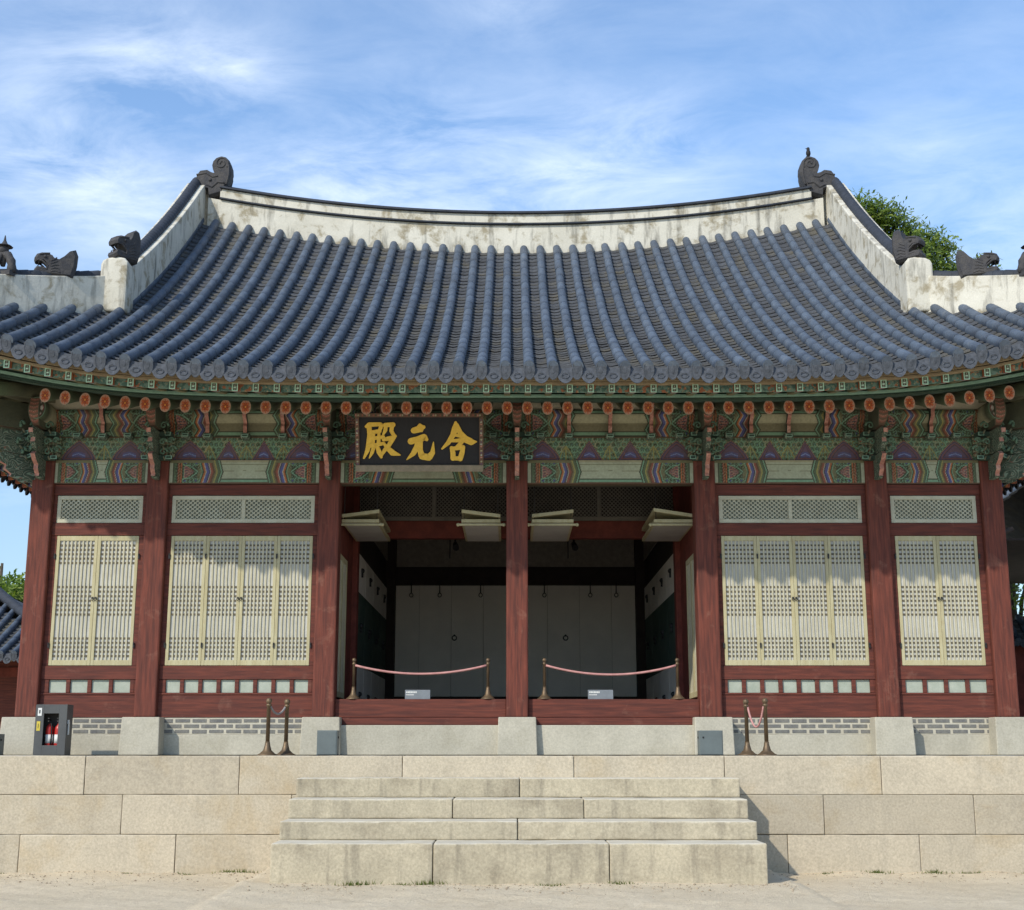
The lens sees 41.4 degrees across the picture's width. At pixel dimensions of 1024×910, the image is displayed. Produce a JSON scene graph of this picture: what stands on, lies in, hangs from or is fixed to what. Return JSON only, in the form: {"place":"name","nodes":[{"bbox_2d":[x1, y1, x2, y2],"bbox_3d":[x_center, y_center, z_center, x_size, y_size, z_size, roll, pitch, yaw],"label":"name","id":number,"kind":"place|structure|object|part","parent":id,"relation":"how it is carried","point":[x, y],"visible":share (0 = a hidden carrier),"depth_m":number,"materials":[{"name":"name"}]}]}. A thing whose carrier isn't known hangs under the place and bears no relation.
{"place":"outdoors","nodes":[
{"label":"outdoors","id":0,"kind":"place"},
{"bbox_2d":[0,587,22,727],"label":"side hall","id":1,"kind":"structure","parent":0,"point":[11,608],"depth_m":30.61,"materials":[{"name":"wood"}]},
{"bbox_2d":[0,867,1023,909],"bbox_3d":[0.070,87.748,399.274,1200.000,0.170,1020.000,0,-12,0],"label":"ground","id":2,"kind":"structure","parent":0,"point":[864,892],"depth_m":13.19,"materials":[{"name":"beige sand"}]},
{"bbox_2d":[0,563,24,601],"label":"round tree","id":3,"kind":"object","parent":2,"relation":"on","point":[14,590],"visible":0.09,"depth_m":49.21,"materials":[{"name":"green plant"}]},
{"bbox_2d":[0,755,1023,874],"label":"stone terrace","id":4,"kind":"structure","parent":2,"relation":"on","point":[195,814],"depth_m":16.19,"materials":[{"name":"stone"}]},
{"bbox_2d":[0,734,4,754],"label":"metal box","id":5,"kind":"object","parent":4,"relation":"on","point":[2,736],"visible":0.98,"depth_m":17.63,"materials":[{"name":"black paint"}]},
{"bbox_2d":[33,704,73,754],"bbox_3d":[-5.962,3.579,17.652,0.424,0.645,0.260,0,-12,0],"label":"extinguisher cabinet","id":6,"kind":"object","parent":4,"relation":"on","point":[63,713],"visible":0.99,"depth_m":17.56,"materials":[{"name":"grey metal"}]},
{"bbox_2d":[45,718,53,744],"bbox_3d":[-6.014,3.653,17.615,0.103,0.459,0.121,0,-12,0],"label":"fire extinguisher","id":7,"kind":"object","parent":6,"relation":"in","point":[49,732],"visible":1,"depth_m":17.59,"materials":[{"name":"red metal"}]},
{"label":"door","id":8,"kind":"part","parent":6,"relation":"part of","materials":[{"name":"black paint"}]},
{"bbox_2d":[54,718,58,744],"bbox_3d":[-5.897,3.653,17.615,0.103,0.459,0.121,0,-12,0],"label":"fire extinguisher","id":9,"kind":"object","parent":6,"relation":"in","point":[55,735],"visible":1,"depth_m":17.59,"materials":[{"name":"red metal"}]},
{"bbox_2d":[257,698,276,755],"bbox_3d":[-3.030,3.375,16.847,0.256,0.703,0.256,0,-12,0],"label":"rope stanchion","id":10,"kind":"object","parent":4,"relation":"on","point":[267,751],"visible":1,"depth_m":16.80,"materials":[{"name":"gold metal"}]},
{"bbox_2d":[271,706,285,714],"bbox_3d":[-2.942,3.211,17.041,0.028,0.114,0.358,-5,-13,23],"label":"barrier rope","id":11,"kind":"object","parent":10,"relation":"hanging from","point":[279,713],"visible":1,"depth_m":17.03,"materials":[{"name":"fabric"}]},
{"bbox_2d":[277,699,294,755],"bbox_3d":[-2.855,3.443,17.160,0.256,0.703,0.256,0,-12,0],"label":"rope stanchion","id":12,"kind":"object","parent":4,"relation":"on","point":[285,751],"visible":0.99,"depth_m":17.12,"materials":[{"name":"gold metal"}]},
{"bbox_2d":[317,730,338,754],"bbox_3d":[-2.330,3.647,17.174,0.275,0.310,0.226,0,-12,0],"label":"metal box","id":13,"kind":"object","parent":4,"relation":"on","point":[327,742],"visible":0.99,"depth_m":17.07,"materials":[{"name":"grey metal"}]},
{"bbox_2d":[0,156,1023,754],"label":"palace hall","id":14,"kind":"structure","parent":4,"relation":"on","point":[754,450],"depth_m":19.00,"materials":[{"name":"wood"}]},
{"bbox_2d":[48,536,97,665],"bbox_3d":[-6.061,2.009,18.759,0.569,1.790,0.045,0,-12,0],"label":"door leaf","id":15,"kind":"structure","parent":14,"relation":"in","point":[76,556],"depth_m":18.75,"materials":[{"name":"paper"}]},
{"bbox_2d":[90,536,139,665],"bbox_3d":[-5.489,2.009,18.759,0.569,1.790,0.045,0,-12,0],"label":"door leaf","id":16,"kind":"structure","parent":14,"relation":"in","point":[117,556],"depth_m":18.74,"materials":[{"name":"wood"}]},
{"bbox_2d":[165,536,206,665],"bbox_3d":[-4.506,2.009,18.759,0.491,1.790,0.045,0,-12,0],"label":"door leaf","id":17,"kind":"structure","parent":14,"relation":"in","point":[187,560],"depth_m":18.74,"materials":[{"name":"wood"}]},
{"bbox_2d":[201,536,241,665],"bbox_3d":[-4.012,2.009,18.759,0.491,1.790,0.045,0,-12,0],"label":"door leaf","id":18,"kind":"structure","parent":14,"relation":"in","point":[224,553],"depth_m":18.74,"materials":[{"name":"wood"}]},
{"bbox_2d":[237,536,277,665],"bbox_3d":[-3.518,2.009,18.759,0.491,1.790,0.045,0,-12,0],"label":"door leaf","id":19,"kind":"structure","parent":14,"relation":"in","point":[258,560],"depth_m":18.75,"materials":[{"name":"wood"}]},
{"bbox_2d":[273,536,312,665],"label":"door leaf","id":20,"kind":"structure","parent":14,"relation":"in","point":[294,561],"depth_m":18.74,"materials":[{"name":"paper"}]},
{"bbox_2d":[337,555,342,696],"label":"door leaf","id":21,"kind":"structure","parent":14,"relation":"in","point":[341,559],"depth_m":19.56,"materials":[{"name":"wood"}]},
{"bbox_2d":[337,557,347,698],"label":"door leaf","id":22,"kind":"structure","parent":14,"relation":"in","point":[345,563],"depth_m":19.99,"materials":[{"name":"wood"}]},
{"bbox_2d":[346,658,360,698],"bbox_3d":[-2.170,3.065,18.592,0.200,0.560,0.200,0,-12,0],"label":"rope stanchion","id":23,"kind":"object","parent":14,"relation":"on","point":[352,695],"visible":1,"depth_m":18.55,"materials":[{"name":"gold metal"}]},
{"bbox_2d":[355,664,486,674],"bbox_3d":[-1.250,2.944,18.598,1.808,0.146,0.032,0,-12,0],"label":"barrier rope","id":24,"kind":"object","parent":23,"relation":"hanging from","point":[410,673],"visible":1,"depth_m":18.58,"materials":[{"name":"pink fabric"}]},
{"bbox_2d":[394,586,419,696],"bbox_3d":[-2.179,3.709,27.093,0.637,2.200,0.030,0,-12,0],"label":"rear door","id":25,"kind":"structure","parent":14,"relation":"in","point":[407,607],"depth_m":27.08,"materials":[{"name":"wood"}]},
{"bbox_2d":[405,690,429,698],"bbox_3d":[-1.290,3.278,18.552,0.344,0.125,0.074,0,-12,0],"label":"notice sign","id":26,"kind":"object","parent":14,"relation":"on","point":[417,694],"visible":1,"depth_m":18.52,"materials":[{"name":"white metal"}]},
{"bbox_2d":[355,403,482,471],"bbox_3d":[-1.260,-0.306,18.482,1.740,1.054,0.174,0,8,0],"label":"name board","id":27,"kind":"object","parent":14,"relation":"hanging from","point":[419,442],"visible":0.98,"depth_m":18.44,"materials":[{"name":"black wood"}]},
{"bbox_2d":[418,586,451,696],"bbox_3d":[-1.536,3.709,27.093,0.637,2.200,0.030,0,-12,0],"label":"rear door","id":28,"kind":"structure","parent":14,"relation":"in","point":[435,611],"depth_m":27.08,"materials":[{"name":"wood"}]},
{"bbox_2d":[449,540,458,558],"bbox_3d":[-1.020,1.410,24.599,0.324,0.900,0.256,-4,-13,17],"label":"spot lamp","id":29,"kind":"object","parent":14,"relation":"hanging from","point":[455,546],"visible":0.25,"depth_m":24.51,"materials":[{"name":"black metal"}]},
{"bbox_2d":[451,586,482,696],"bbox_3d":[-0.894,3.709,27.093,0.637,2.200,0.030,0,-12,0],"label":"rear door","id":30,"kind":"structure","parent":14,"relation":"in","point":[467,607],"depth_m":27.07,"materials":[{"name":"wood"}]},
{"bbox_2d":[481,658,494,698],"bbox_3d":[-0.330,3.065,18.592,0.200,0.560,0.200,0,-12,0],"label":"rope stanchion","id":31,"kind":"object","parent":14,"relation":"on","point":[487,695],"visible":1,"depth_m":18.55,"materials":[{"name":"gold metal"}]},
{"bbox_2d":[483,586,505,696],"bbox_3d":[-0.251,3.709,27.093,0.636,2.200,0.030,0,-12,0],"label":"rear door","id":32,"kind":"structure","parent":14,"relation":"in","point":[494,640],"depth_m":27.08,"materials":[{"name":"wood"}]},
{"bbox_2d":[528,586,547,696],"bbox_3d":[0.391,3.709,27.093,0.636,2.200,0.030,0,-12,0],"label":"rear door","id":33,"kind":"structure","parent":14,"relation":"in","point":[537,604],"depth_m":27.08,"materials":[{"name":"wood"}]},
{"bbox_2d":[537,658,551,698],"bbox_3d":[0.445,3.065,18.592,0.200,0.560,0.200,0,-12,0],"label":"rope stanchion","id":34,"kind":"object","parent":14,"relation":"on","point":[544,695],"visible":1,"depth_m":18.56,"materials":[{"name":"gold metal"}]},
{"bbox_2d":[546,664,675,675],"bbox_3d":[1.357,2.949,18.597,1.793,0.156,0.032,0,-12,0],"label":"barrier rope","id":35,"kind":"object","parent":34,"relation":"hanging from","point":[611,674],"visible":1,"depth_m":18.58,"materials":[{"name":"pink fabric"}]},
{"bbox_2d":[547,586,579,696],"bbox_3d":[1.034,3.709,27.093,0.637,2.200,0.030,0,-12,0],"label":"rear door","id":36,"kind":"structure","parent":14,"relation":"in","point":[563,601],"depth_m":27.07,"materials":[{"name":"wood"}]},
{"bbox_2d":[567,540,577,558],"bbox_3d":[1.130,1.410,24.599,0.324,0.900,0.256,-4,-13,17],"label":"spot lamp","id":37,"kind":"object","parent":14,"relation":"hanging from","point":[574,546],"visible":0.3,"depth_m":24.52,"materials":[{"name":"black metal"}]},
{"bbox_2d":[579,586,612,696],"bbox_3d":[1.676,3.709,27.093,0.637,2.200,0.030,0,-12,0],"label":"rear door","id":38,"kind":"structure","parent":14,"relation":"in","point":[595,611],"depth_m":27.09,"materials":[{"name":"wood"}]},
{"bbox_2d":[588,690,612,698],"bbox_3d":[1.210,3.278,18.552,0.344,0.125,0.074,0,-12,0],"label":"notice sign","id":39,"kind":"object","parent":14,"relation":"on","point":[600,694],"visible":1,"depth_m":18.52,"materials":[{"name":"white metal"}]},
{"bbox_2d":[611,586,636,696],"bbox_3d":[2.319,3.709,27.093,0.637,2.200,0.030,0,-12,0],"label":"rear door","id":40,"kind":"structure","parent":14,"relation":"in","point":[623,606],"depth_m":27.08,"materials":[{"name":"wood"}]},
{"bbox_2d":[671,658,684,698],"bbox_3d":[2.270,3.065,18.592,0.200,0.560,0.200,0,-12,0],"label":"rope stanchion","id":41,"kind":"object","parent":14,"relation":"on","point":[677,695],"visible":1,"depth_m":18.56,"materials":[{"name":"gold metal"}]},
{"bbox_2d":[686,557,694,698],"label":"door leaf","id":42,"kind":"structure","parent":14,"relation":"in","point":[688,563],"depth_m":19.98,"materials":[{"name":"wood"}]},
{"bbox_2d":[690,554,696,697],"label":"door leaf","id":43,"kind":"structure","parent":14,"relation":"in","point":[691,557],"depth_m":19.54,"materials":[{"name":"wood"}]},
{"bbox_2d":[721,536,760,665],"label":"door leaf","id":44,"kind":"structure","parent":14,"relation":"in","point":[739,559],"depth_m":18.74,"materials":[{"name":"wood"}]},
{"bbox_2d":[756,536,796,665],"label":"door leaf","id":45,"kind":"structure","parent":14,"relation":"in","point":[775,559],"depth_m":18.75,"materials":[{"name":"wood"}]},
{"bbox_2d":[805,147,810,156],"bbox_3d":[5.567,-5.684,25.579,0.136,0.263,0.090,0,-12,0],"label":"bird","id":46,"kind":"object","parent":14,"relation":"on","point":[808,153],"visible":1,"depth_m":25.55},
{"bbox_2d":[792,536,832,665],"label":"door leaf","id":47,"kind":"structure","parent":14,"relation":"in","point":[809,553],"depth_m":18.75,"materials":[{"name":"paper"}]},
{"bbox_2d":[827,536,868,665],"bbox_3d":[4.646,2.009,18.759,0.491,1.790,0.045,0,-12,0],"label":"door leaf","id":48,"kind":"structure","parent":14,"relation":"in","point":[846,559],"depth_m":18.74,"materials":[{"name":"wood"}]},
{"bbox_2d":[894,536,943,665],"bbox_3d":[5.629,2.009,18.759,0.569,1.790,0.045,0,-12,0],"label":"door leaf","id":49,"kind":"structure","parent":14,"relation":"in","point":[916,556],"depth_m":18.75,"materials":[{"name":"wood"}]},
{"bbox_2d":[936,536,985,665],"bbox_3d":[6.201,2.009,18.759,0.569,1.790,0.045,0,-12,0],"label":"door leaf","id":50,"kind":"structure","parent":14,"relation":"in","point":[957,556],"depth_m":18.75,"materials":[{"name":"paper"}]},
{"bbox_2d":[697,730,722,754],"bbox_3d":[2.530,3.676,17.308,0.320,0.310,0.212,0,-12,0],"label":"metal box","id":51,"kind":"object","parent":4,"relation":"on","point":[709,742],"visible":1,"depth_m":17.21,"materials":[{"name":"grey metal"}]},
{"bbox_2d":[738,699,756,755],"bbox_3d":[2.970,3.443,17.160,0.256,0.703,0.256,0,-12,0],"label":"rope stanchion","id":52,"kind":"object","parent":4,"relation":"on","point":[747,751],"visible":0.99,"depth_m":17.12,"materials":[{"name":"gold metal"}]},
{"bbox_2d":[747,706,763,727],"bbox_3d":[3.062,3.291,17.024,0.025,0.266,0.365,6,-13,-24],"label":"barrier rope","id":53,"kind":"object","parent":52,"relation":"hanging from","point":[751,720],"visible":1,"depth_m":17.00,"materials":[{"name":"pink fabric"}]},
{"bbox_2d":[757,698,776,755],"bbox_3d":[3.155,3.375,16.847,0.256,0.703,0.256,0,-12,0],"label":"rope stanchion","id":54,"kind":"object","parent":4,"relation":"on","point":[766,751],"visible":1,"depth_m":16.80,"materials":[{"name":"gold metal"}]},
{"bbox_2d":[1,868,1023,886],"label":"weeds","id":55,"kind":"object","parent":2,"relation":"on","point":[433,883],"visible":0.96,"depth_m":13.92,"materials":[{"name":"green plant"}]},
{"bbox_2d":[269,777,767,884],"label":"stone steps","id":56,"kind":"structure","parent":2,"relation":"on","point":[481,830],"depth_m":14.58,"materials":[{"name":"stone"}]},
{"bbox_2d":[849,187,1002,270],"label":"broadleaf tree","id":57,"kind":"object","parent":2,"relation":"on","point":[935,253],"visible":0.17,"depth_m":40.87,"materials":[{"name":"green plant"}]},
{"bbox_2d":[1003,484,1023,619],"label":"side gallery","id":58,"kind":"object","parent":2,"relation":"on","point":[1013,502],"visible":0.01,"depth_m":34.19,"materials":[{"name":"tile"}]},
{"bbox_2d":[1010,584,1023,618],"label":"garden tree","id":59,"kind":"object","parent":2,"relation":"on","point":[1015,596],"visible":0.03,"depth_m":37.70,"materials":[{"name":"green plant"}]},
{"bbox_2d":[1012,614,1023,716],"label":"tile capped wall","id":60,"kind":"structure","parent":2,"relation":"on","point":[1018,627],"depth_m":32.91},
{"bbox_2d":[0,0,1023,615],"label":"sky","id":61,"kind":"structure","parent":0,"point":[109,109],"materials":[{"name":"blue"}]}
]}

